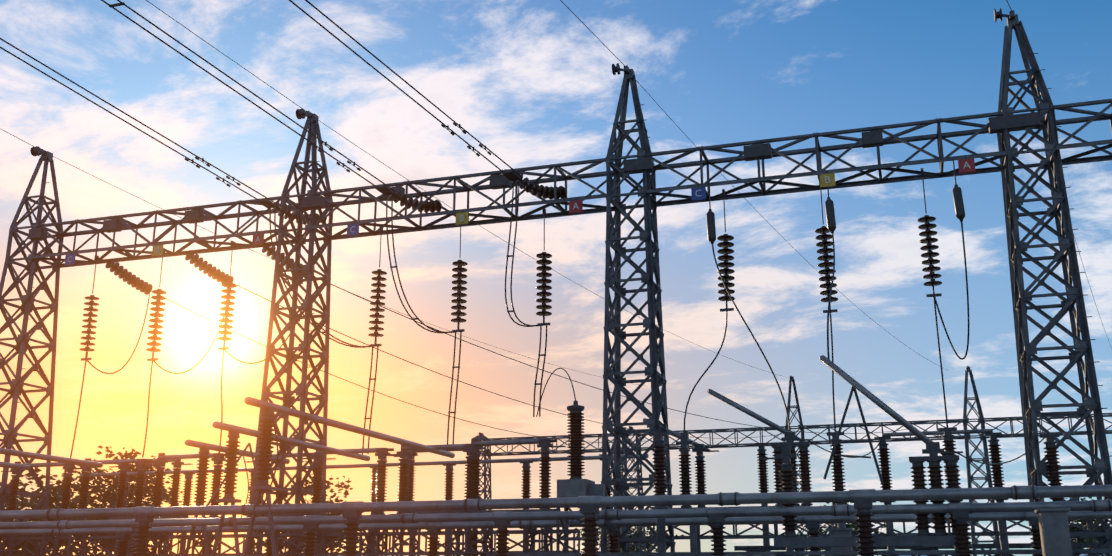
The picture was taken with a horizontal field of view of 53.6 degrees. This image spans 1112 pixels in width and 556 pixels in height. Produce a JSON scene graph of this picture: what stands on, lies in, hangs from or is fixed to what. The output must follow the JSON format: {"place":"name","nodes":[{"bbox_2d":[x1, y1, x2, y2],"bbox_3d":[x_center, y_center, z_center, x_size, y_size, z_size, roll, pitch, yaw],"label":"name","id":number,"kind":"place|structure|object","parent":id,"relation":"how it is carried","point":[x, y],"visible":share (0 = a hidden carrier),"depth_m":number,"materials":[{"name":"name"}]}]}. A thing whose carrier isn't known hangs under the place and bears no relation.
{"place":"outdoors","nodes":[
{"label":"outdoors","id":0,"kind":"place"},
{"bbox_2d":[0,0,1111,555],"label":"sky","id":1,"kind":"structure","parent":0,"point":[527,79],"materials":[{"name":"blue"}]},
{"label":"ground","id":2,"kind":"structure","parent":0,"visible":0},
{"bbox_2d":[0,467,103,554],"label":"tree","id":3,"kind":"object","parent":2,"relation":"on","point":[23,503],"visible":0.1,"depth_m":44.69,"materials":[{"name":"green plant"}]},
{"bbox_2d":[44,447,182,554],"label":"tree","id":4,"kind":"object","parent":2,"relation":"on","point":[76,487],"visible":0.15,"depth_m":60.96,"materials":[{"name":"green plant"}]},
{"bbox_2d":[76,441,180,551],"bbox_3d":[-21.230,12.852,53.629,4.820,9.770,4.634,-12,-19,36],"label":"tree","id":5,"kind":"object","parent":2,"relation":"on","point":[113,488],"visible":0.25,"depth_m":53.77,"materials":[{"name":"green plant"}]},
{"bbox_2d":[280,474,363,552],"bbox_3d":[-13.523,15.232,60.550,5.121,8.879,6.142,10,-18,-33],"label":"tree","id":6,"kind":"object","parent":2,"relation":"on","point":[337,500],"visible":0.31,"depth_m":60.89,"materials":[{"name":"green plant"}]},
{"bbox_2d":[0,2,1111,555],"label":"gantry","id":7,"kind":"object","parent":2,"relation":"on","point":[1004,120],"visible":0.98,"depth_m":23.70,"materials":[{"name":"metal"}]},
{"bbox_2d":[0,0,1110,516],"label":"conductors","id":8,"kind":"object","parent":7,"relation":"attached to","point":[540,408],"visible":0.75,"depth_m":23.68,"materials":[{"name":"grey"}]},
{"bbox_2d":[0,355,1111,555],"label":"switchyard equipment","id":9,"kind":"object","parent":2,"relation":"on","point":[470,515],"visible":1,"depth_m":19.51,"materials":[{"name":"metal"}]},
{"bbox_2d":[574,509,683,552],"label":"tree","id":10,"kind":"object","parent":2,"relation":"on","point":[648,546],"visible":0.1,"depth_m":85.91,"materials":[{"name":"green plant"}]},
{"bbox_2d":[471,366,1111,555],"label":"gantry","id":11,"kind":"object","parent":2,"relation":"on","point":[981,419],"visible":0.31,"depth_m":58.37,"materials":[{"name":"metal"}]},
{"bbox_2d":[801,502,894,555],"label":"tree","id":12,"kind":"object","parent":2,"relation":"on","point":[850,525],"visible":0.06,"depth_m":86.72,"materials":[{"name":"green plant"}]},
{"bbox_2d":[1064,485,1100,554],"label":"tree","id":13,"kind":"object","parent":2,"relation":"on","point":[1083,523],"visible":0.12,"depth_m":86.32,"materials":[{"name":"green plant"}]}
]}

